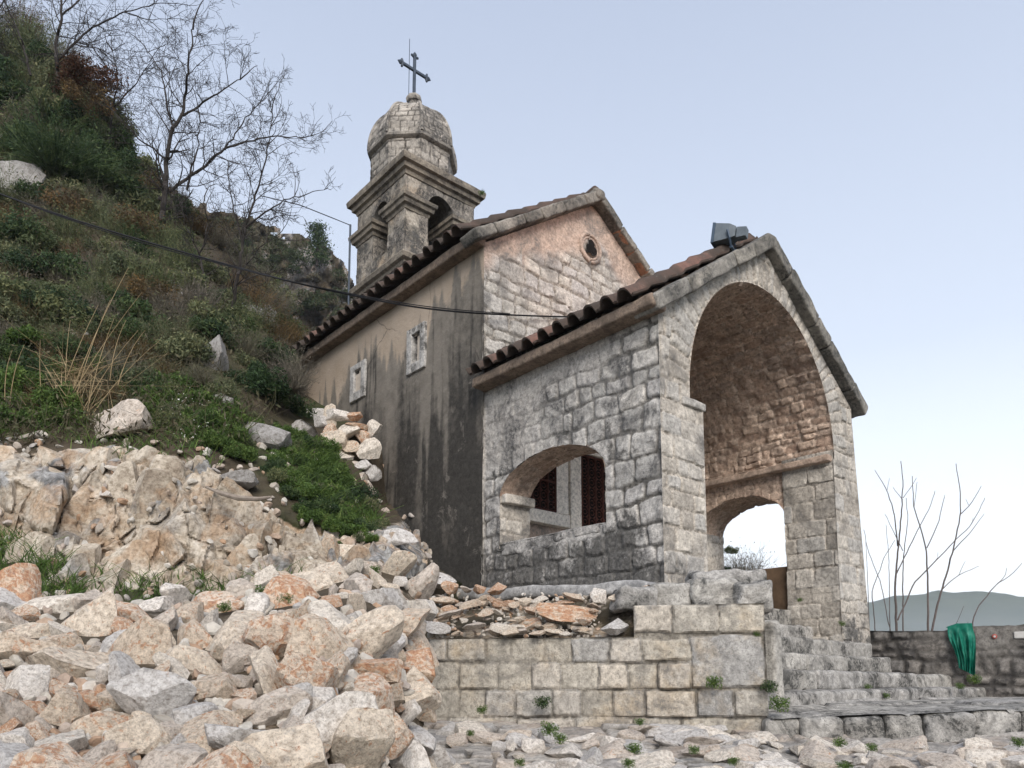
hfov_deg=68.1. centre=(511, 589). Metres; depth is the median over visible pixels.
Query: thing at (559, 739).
weed
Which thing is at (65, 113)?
shrub
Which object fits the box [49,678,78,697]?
rubble stone
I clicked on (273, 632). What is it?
rubble stone
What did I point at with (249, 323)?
shrub
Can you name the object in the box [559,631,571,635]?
broken stone
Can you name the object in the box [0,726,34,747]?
rubble stone
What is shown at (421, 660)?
rubble stone
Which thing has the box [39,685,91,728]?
rubble stone
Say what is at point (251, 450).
herb
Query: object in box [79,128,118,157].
shrub
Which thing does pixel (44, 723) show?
rubble stone
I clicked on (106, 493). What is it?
boulder
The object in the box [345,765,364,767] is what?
rubble stone
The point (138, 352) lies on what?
shrub
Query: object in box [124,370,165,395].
shrub
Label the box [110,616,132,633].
rubble stone
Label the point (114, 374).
shrub
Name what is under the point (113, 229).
shrub
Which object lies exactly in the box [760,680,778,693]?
weed
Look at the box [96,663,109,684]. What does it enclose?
rubble stone
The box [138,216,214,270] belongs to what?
shrub
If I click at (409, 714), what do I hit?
rubble stone
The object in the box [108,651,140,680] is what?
rubble stone
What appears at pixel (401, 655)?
rubble stone
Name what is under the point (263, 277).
shrub
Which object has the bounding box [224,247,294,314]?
shrub
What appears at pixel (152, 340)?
shrub
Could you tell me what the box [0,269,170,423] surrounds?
dry grass tuft
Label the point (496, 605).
broken stone
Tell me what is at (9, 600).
rubble stone
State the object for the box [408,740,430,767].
rubble stone
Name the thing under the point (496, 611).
broken stone
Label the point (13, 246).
shrub
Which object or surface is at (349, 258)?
conduit
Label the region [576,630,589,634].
broken stone
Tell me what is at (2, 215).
shrub
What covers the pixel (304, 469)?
herb
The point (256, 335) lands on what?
shrub
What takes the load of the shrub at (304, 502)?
on the hillside
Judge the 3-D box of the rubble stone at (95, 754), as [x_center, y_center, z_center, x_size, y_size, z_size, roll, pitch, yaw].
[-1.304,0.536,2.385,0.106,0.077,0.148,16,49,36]
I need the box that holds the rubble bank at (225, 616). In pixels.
[4,572,423,767]
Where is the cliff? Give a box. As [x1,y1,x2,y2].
[172,191,353,339]
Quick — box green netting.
[946,623,975,674]
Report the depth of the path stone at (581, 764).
4.25 m
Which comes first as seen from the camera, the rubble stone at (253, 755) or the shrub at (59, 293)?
the rubble stone at (253, 755)
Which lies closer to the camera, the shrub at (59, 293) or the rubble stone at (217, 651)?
the rubble stone at (217, 651)
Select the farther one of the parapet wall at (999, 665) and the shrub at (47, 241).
the shrub at (47, 241)
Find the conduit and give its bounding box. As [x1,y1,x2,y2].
[348,224,350,304]
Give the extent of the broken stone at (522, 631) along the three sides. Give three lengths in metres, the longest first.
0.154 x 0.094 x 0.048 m
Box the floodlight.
[710,222,748,250]
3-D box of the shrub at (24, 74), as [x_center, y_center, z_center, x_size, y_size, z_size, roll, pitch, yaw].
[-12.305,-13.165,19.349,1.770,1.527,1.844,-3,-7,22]
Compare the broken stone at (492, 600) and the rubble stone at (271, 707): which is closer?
the rubble stone at (271, 707)
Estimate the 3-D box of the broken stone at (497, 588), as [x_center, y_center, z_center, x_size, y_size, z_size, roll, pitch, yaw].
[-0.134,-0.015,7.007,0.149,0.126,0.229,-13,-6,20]
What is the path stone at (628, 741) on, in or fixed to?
on the path at (475, 755)
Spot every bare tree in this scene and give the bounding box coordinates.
[0,0,218,109]
[53,1,177,151]
[89,0,350,231]
[151,154,238,280]
[199,64,340,309]
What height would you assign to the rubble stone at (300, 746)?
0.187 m
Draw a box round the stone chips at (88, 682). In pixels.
[0,574,427,767]
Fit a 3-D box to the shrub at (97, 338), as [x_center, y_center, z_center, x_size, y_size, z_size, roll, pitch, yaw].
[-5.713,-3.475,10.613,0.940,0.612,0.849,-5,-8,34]
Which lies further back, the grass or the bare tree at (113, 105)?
the bare tree at (113, 105)
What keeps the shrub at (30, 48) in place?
on the hillside
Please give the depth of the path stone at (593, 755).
4.51 m
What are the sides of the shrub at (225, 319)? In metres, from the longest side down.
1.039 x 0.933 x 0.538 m
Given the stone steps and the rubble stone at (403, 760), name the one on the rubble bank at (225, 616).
the rubble stone at (403, 760)
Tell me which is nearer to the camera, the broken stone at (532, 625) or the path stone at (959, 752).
the path stone at (959, 752)
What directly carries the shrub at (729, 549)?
on the hillside
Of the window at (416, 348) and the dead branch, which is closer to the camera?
the dead branch
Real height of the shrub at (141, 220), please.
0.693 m
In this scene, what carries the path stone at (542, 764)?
on the path at (475, 755)
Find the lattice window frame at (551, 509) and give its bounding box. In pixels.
[502,450,569,528]
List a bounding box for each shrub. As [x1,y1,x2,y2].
[0,0,52,48]
[0,0,56,39]
[0,0,76,54]
[0,1,22,36]
[0,27,38,63]
[0,31,48,85]
[0,54,27,83]
[0,68,156,210]
[0,70,20,108]
[0,81,55,127]
[0,95,24,130]
[0,105,19,160]
[0,118,46,154]
[0,157,46,215]
[0,181,29,209]
[0,193,55,240]
[0,195,26,218]
[0,202,50,244]
[0,208,8,225]
[0,220,12,243]
[0,238,23,259]
[0,245,42,276]
[0,258,66,289]
[0,260,30,279]
[0,270,35,305]
[0,283,50,324]
[0,291,34,329]
[0,310,27,350]
[0,331,13,347]
[0,340,43,366]
[0,348,69,376]
[2,84,71,124]
[3,151,28,161]
[4,185,38,213]
[5,79,38,104]
[8,311,54,350]
[10,46,29,64]
[10,289,101,330]
[11,21,105,79]
[12,300,45,327]
[13,277,77,305]
[15,176,63,206]
[15,186,60,220]
[16,230,81,255]
[16,372,54,408]
[18,379,47,395]
[19,282,81,310]
[23,326,81,368]
[25,38,82,75]
[27,56,81,93]
[27,307,89,351]
[28,156,72,187]
[32,162,82,206]
[32,249,91,280]
[34,193,102,241]
[36,183,93,220]
[40,369,69,385]
[41,255,92,284]
[44,176,88,202]
[44,229,99,262]
[45,96,108,131]
[47,295,109,328]
[48,50,128,116]
[48,132,104,160]
[48,330,102,361]
[49,354,109,386]
[50,110,122,147]
[51,182,106,220]
[55,168,141,227]
[57,356,81,365]
[58,254,130,305]
[58,276,130,324]
[59,77,116,120]
[59,82,126,117]
[60,283,103,309]
[60,330,106,358]
[61,50,96,80]
[61,249,100,278]
[67,239,108,270]
[69,376,103,402]
[70,151,146,200]
[71,234,119,255]
[72,316,123,351]
[74,355,133,390]
[76,312,172,379]
[78,172,122,212]
[79,97,134,126]
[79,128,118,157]
[80,246,122,279]
[83,358,106,373]
[84,311,130,344]
[86,197,141,241]
[87,159,132,199]
[87,281,133,299]
[88,371,135,403]
[94,229,149,275]
[95,248,163,280]
[96,147,144,177]
[100,289,154,318]
[100,370,126,383]
[102,265,146,293]
[103,189,181,223]
[104,113,140,138]
[105,325,162,360]
[107,123,138,153]
[107,200,167,236]
[108,233,208,291]
[108,314,156,345]
[113,151,169,200]
[115,366,172,382]
[117,149,157,179]
[118,238,159,257]
[120,194,210,256]
[120,221,152,246]
[121,310,172,332]
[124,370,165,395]
[125,169,175,195]
[125,273,182,305]
[128,306,178,345]
[129,162,173,182]
[137,274,204,325]
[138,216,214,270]
[138,278,186,309]
[142,147,211,219]
[145,184,174,204]
[145,356,186,372]
[147,339,167,353]
[150,408,189,429]
[152,379,184,392]
[154,331,215,363]
[155,306,204,337]
[156,330,204,358]
[158,193,192,218]
[160,401,193,412]
[164,266,216,298]
[164,295,249,338]
[168,225,201,246]
[169,199,219,236]
[170,262,236,315]
[177,358,225,386]
[178,245,204,267]
[183,313,206,324]
[187,316,244,352]
[188,191,252,251]
[189,208,215,233]
[201,219,238,252]
[202,257,233,284]
[202,311,241,331]
[207,286,247,310]
[207,378,241,399]
[209,255,260,292]
[213,288,272,338]
[216,238,269,281]
[216,298,264,330]
[221,289,248,306]
[223,315,275,358]
[223,361,270,387]
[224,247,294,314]
[227,237,255,267]
[233,314,259,338]
[233,348,261,369]
[237,254,291,286]
[238,435,256,447]
[240,365,290,401]
[240,367,293,399]
[243,323,278,342]
[244,288,313,348]
[244,292,288,336]
[245,410,263,419]
[249,333,294,368]
[249,333,324,406]
[250,261,280,285]
[253,276,299,313]
[254,276,298,317]
[254,334,306,376]
[256,456,286,472]
[260,466,297,487]
[264,330,301,348]
[269,345,305,376]
[273,396,287,404]
[274,312,308,335]
[276,302,311,343]
[278,484,307,499]
[280,393,316,418]
[288,453,309,464]
[291,497,322,511]
[293,433,324,451]
[297,366,318,397]
[305,480,339,492]
[309,499,346,516]
[312,493,340,503]
[335,489,355,503]
[336,481,381,503]
[352,532,365,542]
[354,517,381,531]
[359,495,380,512]
[368,517,399,528]
[724,537,784,570]
[724,545,738,553]
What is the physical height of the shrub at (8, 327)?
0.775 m
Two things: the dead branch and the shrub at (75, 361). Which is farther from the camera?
the shrub at (75, 361)
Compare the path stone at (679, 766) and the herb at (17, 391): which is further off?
the herb at (17, 391)
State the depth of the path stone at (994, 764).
4.45 m
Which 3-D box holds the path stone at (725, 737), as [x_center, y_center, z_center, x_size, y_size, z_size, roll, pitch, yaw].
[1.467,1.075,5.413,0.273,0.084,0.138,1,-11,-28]
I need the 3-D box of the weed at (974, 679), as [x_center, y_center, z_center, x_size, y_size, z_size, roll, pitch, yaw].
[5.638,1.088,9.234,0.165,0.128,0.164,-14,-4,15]
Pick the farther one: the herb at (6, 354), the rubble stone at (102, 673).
the herb at (6, 354)
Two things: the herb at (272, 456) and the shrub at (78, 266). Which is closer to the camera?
the herb at (272, 456)
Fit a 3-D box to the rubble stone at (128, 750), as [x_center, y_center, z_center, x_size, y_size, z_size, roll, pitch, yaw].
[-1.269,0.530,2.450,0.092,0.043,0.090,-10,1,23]
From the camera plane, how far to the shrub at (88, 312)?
11.12 m
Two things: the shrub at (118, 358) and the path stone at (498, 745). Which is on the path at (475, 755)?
the path stone at (498, 745)
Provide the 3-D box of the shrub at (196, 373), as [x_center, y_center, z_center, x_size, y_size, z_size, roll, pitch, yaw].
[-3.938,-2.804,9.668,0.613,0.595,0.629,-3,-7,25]
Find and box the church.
[290,39,870,642]
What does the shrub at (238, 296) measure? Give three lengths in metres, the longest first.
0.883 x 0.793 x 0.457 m
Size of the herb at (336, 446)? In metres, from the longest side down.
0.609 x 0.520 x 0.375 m
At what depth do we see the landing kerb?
5.80 m
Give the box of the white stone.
[1013,631,1023,638]
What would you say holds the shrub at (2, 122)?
on the hillside
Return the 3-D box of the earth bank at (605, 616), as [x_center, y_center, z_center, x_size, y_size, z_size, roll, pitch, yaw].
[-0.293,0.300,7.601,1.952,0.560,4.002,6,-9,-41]
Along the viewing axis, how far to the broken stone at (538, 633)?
6.37 m
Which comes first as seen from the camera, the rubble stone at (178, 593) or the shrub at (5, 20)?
the rubble stone at (178, 593)
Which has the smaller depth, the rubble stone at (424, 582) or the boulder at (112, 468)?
the rubble stone at (424, 582)
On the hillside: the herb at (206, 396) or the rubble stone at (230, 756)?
the herb at (206, 396)
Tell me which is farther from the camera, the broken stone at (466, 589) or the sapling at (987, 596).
the sapling at (987, 596)
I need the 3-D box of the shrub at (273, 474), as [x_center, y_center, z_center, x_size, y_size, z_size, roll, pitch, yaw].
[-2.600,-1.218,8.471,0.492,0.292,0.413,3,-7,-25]
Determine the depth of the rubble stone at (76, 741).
2.42 m
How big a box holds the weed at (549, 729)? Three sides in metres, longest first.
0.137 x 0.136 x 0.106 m
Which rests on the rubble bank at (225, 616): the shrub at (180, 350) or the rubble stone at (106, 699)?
the rubble stone at (106, 699)
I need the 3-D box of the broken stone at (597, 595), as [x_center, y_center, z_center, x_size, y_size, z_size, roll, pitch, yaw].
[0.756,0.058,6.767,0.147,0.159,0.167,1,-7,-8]
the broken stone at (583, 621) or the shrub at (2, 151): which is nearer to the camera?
the broken stone at (583, 621)
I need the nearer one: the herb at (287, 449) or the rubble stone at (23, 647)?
the rubble stone at (23, 647)
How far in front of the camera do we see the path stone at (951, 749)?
5.33 m
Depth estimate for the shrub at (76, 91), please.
16.69 m
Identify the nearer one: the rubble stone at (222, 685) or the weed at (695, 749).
the rubble stone at (222, 685)
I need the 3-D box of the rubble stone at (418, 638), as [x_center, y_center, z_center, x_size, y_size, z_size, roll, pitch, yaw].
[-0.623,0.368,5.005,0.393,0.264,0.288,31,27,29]
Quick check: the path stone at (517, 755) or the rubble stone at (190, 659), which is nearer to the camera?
the rubble stone at (190, 659)
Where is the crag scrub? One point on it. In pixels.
(276, 256)
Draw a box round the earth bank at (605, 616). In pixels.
[425,597,633,639]
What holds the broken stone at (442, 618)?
on the broken stone
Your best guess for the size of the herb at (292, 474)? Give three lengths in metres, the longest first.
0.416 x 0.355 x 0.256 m
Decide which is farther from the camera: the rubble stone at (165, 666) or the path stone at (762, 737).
the path stone at (762, 737)
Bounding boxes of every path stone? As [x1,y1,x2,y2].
[433,744,455,767]
[436,722,455,735]
[446,733,467,746]
[450,763,461,767]
[467,730,504,744]
[491,741,506,750]
[491,752,500,757]
[491,757,529,767]
[499,729,531,740]
[504,732,536,748]
[505,739,516,752]
[512,752,524,759]
[517,760,555,767]
[521,738,544,753]
[531,723,560,735]
[537,729,566,743]
[544,743,583,758]
[556,757,581,767]
[566,732,595,742]
[575,761,602,767]
[580,747,602,765]
[581,732,604,748]
[596,735,620,747]
[599,739,625,751]
[601,748,620,758]
[614,749,636,754]
[616,729,645,740]
[616,752,635,757]
[617,750,674,767]
[623,739,644,748]
[625,746,647,754]
[628,725,659,732]
[639,756,675,762]
[643,723,678,737]
[653,734,679,746]
[661,728,708,746]
[670,728,693,732]
[671,764,686,767]
[672,725,698,728]
[677,744,720,757]
[683,736,726,744]
[683,742,698,746]
[692,723,704,726]
[694,765,724,767]
[699,726,735,737]
[704,747,736,762]
[710,734,734,744]
[711,724,727,730]
[732,738,759,746]
[732,744,760,761]
[735,760,755,767]
[741,731,778,744]
[753,758,800,767]
[759,750,772,753]
[759,752,781,760]
[765,741,783,749]
[788,745,804,755]
[796,754,836,767]
[798,740,836,761]
[799,757,838,767]
[800,735,848,754]
[839,739,876,753]
[841,748,852,753]
[850,756,868,765]
[854,753,866,756]
[865,756,888,767]
[866,751,887,759]
[880,757,917,767]
[881,735,928,752]
[881,750,904,754]
[900,753,911,756]
[915,745,928,749]
[917,752,972,767]
[922,751,977,767]
[946,742,963,753]
[952,746,976,758]
[963,737,992,747]
[964,749,1007,767]
[978,746,1022,755]
[986,760,1004,767]
[1001,754,1023,767]
[1003,743,1023,751]
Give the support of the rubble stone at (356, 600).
on the rubble bank at (225, 616)
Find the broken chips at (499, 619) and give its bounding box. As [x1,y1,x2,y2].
[427,592,601,638]
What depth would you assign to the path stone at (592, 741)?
5.45 m
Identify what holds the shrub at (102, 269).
on the hillside
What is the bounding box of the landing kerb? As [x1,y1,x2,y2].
[761,706,1023,742]
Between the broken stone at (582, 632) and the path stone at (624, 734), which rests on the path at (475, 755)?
the path stone at (624, 734)
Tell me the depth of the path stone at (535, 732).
5.86 m
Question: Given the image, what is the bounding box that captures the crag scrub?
[213,214,353,338]
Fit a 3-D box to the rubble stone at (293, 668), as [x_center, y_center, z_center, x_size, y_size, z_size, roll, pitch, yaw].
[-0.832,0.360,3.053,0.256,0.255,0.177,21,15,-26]
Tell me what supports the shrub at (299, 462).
on the hillside
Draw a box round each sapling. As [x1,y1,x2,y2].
[864,464,934,630]
[897,465,984,630]
[957,563,1021,625]
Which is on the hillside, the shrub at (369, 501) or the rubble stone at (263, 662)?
the shrub at (369, 501)
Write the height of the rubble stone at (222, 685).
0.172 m
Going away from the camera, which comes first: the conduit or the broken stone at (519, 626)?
the broken stone at (519, 626)
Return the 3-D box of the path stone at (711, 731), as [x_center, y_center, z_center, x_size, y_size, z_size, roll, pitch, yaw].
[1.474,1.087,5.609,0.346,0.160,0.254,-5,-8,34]
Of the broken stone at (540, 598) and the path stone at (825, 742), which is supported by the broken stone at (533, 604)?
the broken stone at (540, 598)
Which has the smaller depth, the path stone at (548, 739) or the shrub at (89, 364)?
the path stone at (548, 739)
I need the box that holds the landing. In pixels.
[767,697,1023,718]
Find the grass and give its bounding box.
[0,351,403,600]
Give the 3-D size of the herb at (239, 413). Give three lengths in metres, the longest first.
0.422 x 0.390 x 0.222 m
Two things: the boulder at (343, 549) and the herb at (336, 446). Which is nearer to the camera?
the boulder at (343, 549)
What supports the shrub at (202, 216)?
on the hillside
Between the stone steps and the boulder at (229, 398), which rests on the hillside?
the boulder at (229, 398)
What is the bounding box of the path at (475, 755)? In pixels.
[424,720,1023,767]
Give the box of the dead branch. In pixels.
[205,486,271,500]
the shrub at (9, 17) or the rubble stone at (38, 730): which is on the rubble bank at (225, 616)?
the rubble stone at (38, 730)
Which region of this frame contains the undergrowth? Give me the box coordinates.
[0,46,291,451]
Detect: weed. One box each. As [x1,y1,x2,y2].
[192,586,212,597]
[216,601,231,612]
[255,584,264,592]
[277,593,292,602]
[368,565,380,572]
[466,730,474,735]
[475,705,487,713]
[513,758,525,766]
[532,696,552,709]
[538,721,558,735]
[553,732,569,743]
[621,758,635,767]
[623,742,642,753]
[633,718,644,725]
[688,745,699,754]
[705,675,722,689]
[727,757,739,764]
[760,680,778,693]
[769,695,790,712]
[831,736,847,747]
[836,760,852,767]
[864,742,878,751]
[955,683,965,689]
[966,674,981,684]
[1009,737,1023,747]
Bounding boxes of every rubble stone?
[0,563,41,601]
[0,587,25,609]
[0,606,26,624]
[0,620,28,630]
[0,631,60,661]
[0,659,14,668]
[0,663,6,687]
[0,691,38,726]
[0,717,23,732]
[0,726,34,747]
[0,743,29,767]
[3,670,12,678]
[4,664,50,698]
[5,622,50,637]
[6,688,23,700]
[9,741,92,767]
[14,593,84,612]
[14,604,40,620]
[22,700,46,713]
[25,646,108,677]
[25,721,50,740]
[33,729,88,752]
[34,714,57,731]
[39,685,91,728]
[40,632,83,648]
[48,621,77,635]
[49,668,60,681]
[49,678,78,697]
[61,587,116,636]
[70,710,131,736]
[71,589,100,608]
[79,688,105,710]
[82,739,115,764]
[87,641,101,651]
[90,751,138,767]
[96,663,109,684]
[96,690,124,712]
[100,629,125,651]
[102,715,172,757]
[106,667,196,717]
[108,615,172,663]
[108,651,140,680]
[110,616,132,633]
[115,747,136,753]
[116,600,149,621]
[131,710,151,718]
[138,743,207,767]
[139,596,173,611]
[152,651,189,678]
[153,606,178,630]
[155,660,170,671]
[159,720,183,737]
[160,583,193,604]
[165,644,221,674]
[170,733,186,743]
[171,633,175,646]
[172,701,218,724]
[176,601,203,623]
[177,619,212,647]
[180,710,238,753]
[187,745,256,767]
[192,673,238,700]
[193,591,244,612]
[200,608,218,626]
[204,723,264,749]
[205,610,264,650]
[210,642,224,661]
[221,640,257,673]
[224,711,242,724]
[225,578,255,597]
[229,741,267,767]
[230,674,252,688]
[231,688,256,699]
[234,709,254,720]
[241,613,294,656]
[242,686,312,727]
[242,722,329,767]
[244,592,269,614]
[249,645,277,694]
[254,564,279,589]
[263,573,320,608]
[274,651,338,688]
[277,570,290,574]
[281,714,301,727]
[282,607,307,619]
[284,613,361,669]
[287,698,309,719]
[291,569,333,591]
[293,682,312,695]
[299,598,310,607]
[300,691,378,748]
[307,599,350,629]
[310,686,335,710]
[312,561,348,583]
[321,595,342,606]
[323,743,330,753]
[327,650,350,687]
[328,584,338,594]
[328,707,395,767]
[329,763,344,767]
[333,592,347,597]
[340,605,403,658]
[341,681,354,691]
[342,628,348,634]
[343,572,372,592]
[344,558,363,575]
[344,647,357,663]
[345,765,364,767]
[347,592,366,610]
[347,612,358,619]
[351,672,394,716]
[353,658,404,684]
[360,587,407,609]
[361,561,381,576]
[368,567,386,588]
[378,561,383,570]
[379,582,399,588]
[380,761,388,767]
[381,550,416,576]
[384,647,398,658]
[386,715,414,759]
[389,748,411,767]
[391,635,405,652]
[391,679,404,706]
[393,576,407,586]
[395,703,404,712]
[397,699,421,725]
[398,648,405,661]
[402,608,430,637]
[403,647,435,683]
[404,665,441,718]
[405,629,438,667]
[408,563,439,599]
[408,599,438,620]
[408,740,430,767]
[409,725,435,755]
[418,709,436,722]
[419,622,426,634]
[428,755,436,767]
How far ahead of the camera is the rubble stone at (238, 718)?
2.67 m
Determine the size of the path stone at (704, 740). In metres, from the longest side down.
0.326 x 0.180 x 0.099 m
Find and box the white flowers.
[172,386,208,437]
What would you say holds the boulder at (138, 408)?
on the hillside
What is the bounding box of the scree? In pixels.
[0,437,431,601]
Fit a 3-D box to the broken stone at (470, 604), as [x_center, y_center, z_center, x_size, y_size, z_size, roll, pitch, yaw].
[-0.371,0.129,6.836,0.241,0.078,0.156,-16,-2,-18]
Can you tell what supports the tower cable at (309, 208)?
attached to the bare tree at (246, 224)
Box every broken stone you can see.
[426,621,450,633]
[429,596,455,603]
[437,616,449,620]
[438,608,463,616]
[440,581,458,594]
[441,605,456,610]
[451,631,460,635]
[459,599,481,609]
[459,618,467,622]
[460,586,471,592]
[462,622,485,629]
[473,584,485,593]
[477,599,487,606]
[477,608,493,616]
[478,594,493,600]
[487,582,506,594]
[487,596,510,612]
[488,630,500,636]
[489,622,513,632]
[491,608,503,614]
[492,602,503,608]
[500,626,519,635]
[502,600,514,606]
[502,607,509,611]
[508,601,519,607]
[512,624,530,632]
[514,617,523,622]
[518,597,532,606]
[518,628,527,634]
[521,617,541,629]
[522,621,540,629]
[524,607,535,614]
[529,630,546,635]
[530,601,540,606]
[531,596,548,602]
[535,603,597,621]
[535,624,544,629]
[543,622,557,628]
[544,629,561,633]
[554,600,573,604]
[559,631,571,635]
[562,592,583,601]
[570,626,588,631]
[575,617,591,625]
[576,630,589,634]
[588,603,598,607]
[588,608,598,613]
[590,588,605,604]
[601,618,628,634]
[608,594,614,601]
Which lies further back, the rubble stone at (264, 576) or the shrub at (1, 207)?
the shrub at (1, 207)
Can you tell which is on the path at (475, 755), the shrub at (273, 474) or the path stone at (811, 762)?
the path stone at (811, 762)
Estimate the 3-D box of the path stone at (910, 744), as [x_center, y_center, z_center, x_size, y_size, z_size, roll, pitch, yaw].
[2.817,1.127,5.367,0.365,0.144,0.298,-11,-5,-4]
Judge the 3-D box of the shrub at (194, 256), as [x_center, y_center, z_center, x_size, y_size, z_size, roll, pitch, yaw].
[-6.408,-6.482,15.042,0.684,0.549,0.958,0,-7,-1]
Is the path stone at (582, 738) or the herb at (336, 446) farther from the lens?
the herb at (336, 446)
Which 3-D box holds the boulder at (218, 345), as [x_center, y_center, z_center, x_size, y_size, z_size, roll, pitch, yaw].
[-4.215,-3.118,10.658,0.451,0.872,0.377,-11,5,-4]
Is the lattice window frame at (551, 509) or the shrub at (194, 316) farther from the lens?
the shrub at (194, 316)
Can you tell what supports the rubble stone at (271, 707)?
on the rubble bank at (225, 616)
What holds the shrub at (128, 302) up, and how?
on the hillside
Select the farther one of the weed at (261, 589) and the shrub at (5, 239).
the shrub at (5, 239)
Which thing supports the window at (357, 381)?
in the church
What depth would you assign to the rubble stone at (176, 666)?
3.16 m
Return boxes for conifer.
[297,218,337,268]
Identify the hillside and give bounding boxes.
[0,62,461,602]
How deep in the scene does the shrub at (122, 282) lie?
12.53 m
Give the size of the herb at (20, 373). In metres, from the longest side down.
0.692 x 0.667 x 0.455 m
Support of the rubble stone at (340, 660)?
on the rubble bank at (225, 616)
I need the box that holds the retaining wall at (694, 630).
[428,568,783,733]
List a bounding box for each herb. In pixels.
[0,347,16,362]
[0,363,49,396]
[0,388,32,408]
[0,401,12,425]
[0,423,12,436]
[1,324,50,349]
[8,404,53,426]
[22,380,85,409]
[37,400,87,425]
[40,359,77,379]
[88,353,126,374]
[138,384,160,402]
[143,400,167,414]
[148,369,169,383]
[150,390,177,403]
[163,374,204,394]
[168,370,189,378]
[174,394,194,403]
[181,405,222,427]
[181,426,200,437]
[183,389,222,406]
[201,428,233,448]
[207,401,237,413]
[215,414,226,425]
[217,423,249,442]
[219,407,248,424]
[219,441,249,460]
[233,443,258,462]
[249,417,264,423]
[260,449,288,464]
[269,464,303,478]
[269,472,301,487]
[270,422,283,429]
[275,445,302,457]
[282,425,299,435]
[283,480,322,499]
[289,428,307,438]
[291,436,309,449]
[295,466,312,475]
[296,505,325,524]
[298,447,310,456]
[300,454,334,468]
[304,461,340,482]
[314,434,341,454]
[316,448,339,462]
[321,479,346,496]
[321,516,346,532]
[323,511,346,523]
[335,461,349,476]
[336,512,357,525]
[337,473,356,487]
[339,522,368,536]
[340,500,360,515]
[363,532,379,542]
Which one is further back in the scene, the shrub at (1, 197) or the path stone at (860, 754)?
the shrub at (1, 197)
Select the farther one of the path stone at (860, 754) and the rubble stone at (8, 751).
the path stone at (860, 754)
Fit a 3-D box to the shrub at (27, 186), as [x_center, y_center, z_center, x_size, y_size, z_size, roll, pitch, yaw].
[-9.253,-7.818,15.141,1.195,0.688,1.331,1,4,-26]
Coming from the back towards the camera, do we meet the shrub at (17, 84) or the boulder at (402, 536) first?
the shrub at (17, 84)
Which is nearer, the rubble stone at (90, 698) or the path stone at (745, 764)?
the rubble stone at (90, 698)
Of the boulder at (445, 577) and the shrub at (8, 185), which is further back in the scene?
the shrub at (8, 185)
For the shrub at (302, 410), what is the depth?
11.58 m
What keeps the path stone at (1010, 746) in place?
on the path at (475, 755)
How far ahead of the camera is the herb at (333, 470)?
9.10 m
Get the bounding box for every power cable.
[0,193,566,316]
[0,194,509,313]
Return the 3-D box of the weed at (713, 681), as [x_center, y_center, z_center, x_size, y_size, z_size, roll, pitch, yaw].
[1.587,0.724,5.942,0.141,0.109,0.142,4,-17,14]
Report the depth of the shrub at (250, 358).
11.38 m
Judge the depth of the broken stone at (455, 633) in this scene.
6.58 m
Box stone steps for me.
[768,620,985,706]
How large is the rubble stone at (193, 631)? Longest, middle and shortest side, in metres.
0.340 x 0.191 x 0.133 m
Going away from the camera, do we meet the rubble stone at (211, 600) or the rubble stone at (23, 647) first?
the rubble stone at (23, 647)
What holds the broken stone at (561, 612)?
on the broken chips at (499, 619)
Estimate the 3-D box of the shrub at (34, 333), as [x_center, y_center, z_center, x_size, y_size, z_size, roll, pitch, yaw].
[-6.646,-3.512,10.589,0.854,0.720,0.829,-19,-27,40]
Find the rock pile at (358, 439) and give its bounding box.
[313,403,382,494]
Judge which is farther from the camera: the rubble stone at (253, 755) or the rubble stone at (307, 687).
the rubble stone at (307, 687)
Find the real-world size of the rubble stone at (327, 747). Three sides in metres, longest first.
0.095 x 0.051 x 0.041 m
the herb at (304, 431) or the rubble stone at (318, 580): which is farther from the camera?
the herb at (304, 431)
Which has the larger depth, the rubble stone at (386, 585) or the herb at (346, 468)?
the herb at (346, 468)
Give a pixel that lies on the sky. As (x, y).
(880, 143)
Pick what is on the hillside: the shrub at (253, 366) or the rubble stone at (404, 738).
the shrub at (253, 366)
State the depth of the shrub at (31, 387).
9.26 m
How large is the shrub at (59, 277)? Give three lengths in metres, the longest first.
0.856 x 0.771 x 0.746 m
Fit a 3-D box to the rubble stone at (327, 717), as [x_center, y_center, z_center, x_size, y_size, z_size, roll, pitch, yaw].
[-0.689,0.523,2.797,0.276,0.367,0.253,40,-41,-2]
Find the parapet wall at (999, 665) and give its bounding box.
[870,624,1023,696]
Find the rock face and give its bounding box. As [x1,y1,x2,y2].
[0,445,432,592]
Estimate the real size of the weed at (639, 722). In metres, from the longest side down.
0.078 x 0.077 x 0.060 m
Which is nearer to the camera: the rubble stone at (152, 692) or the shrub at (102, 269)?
the rubble stone at (152, 692)
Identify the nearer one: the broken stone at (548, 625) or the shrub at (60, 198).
the broken stone at (548, 625)
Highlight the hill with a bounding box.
[869,590,1023,630]
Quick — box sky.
[0,0,1023,601]
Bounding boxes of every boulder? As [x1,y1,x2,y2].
[0,160,45,190]
[18,430,49,439]
[32,163,49,180]
[90,399,154,439]
[99,490,112,497]
[104,465,116,471]
[200,334,228,370]
[213,393,233,408]
[219,469,258,489]
[244,421,291,452]
[291,419,317,435]
[310,408,323,415]
[321,533,337,555]
[337,544,368,559]
[371,528,417,545]
[436,572,456,588]
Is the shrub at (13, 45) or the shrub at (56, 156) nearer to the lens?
the shrub at (56, 156)
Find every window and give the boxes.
[349,359,366,403]
[406,321,426,375]
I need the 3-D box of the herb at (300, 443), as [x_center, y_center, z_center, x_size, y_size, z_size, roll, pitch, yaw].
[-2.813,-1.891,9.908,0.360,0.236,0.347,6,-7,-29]
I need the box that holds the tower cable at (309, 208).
[262,196,348,224]
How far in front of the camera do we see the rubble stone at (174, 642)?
3.89 m
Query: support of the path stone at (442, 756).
on the path at (475, 755)

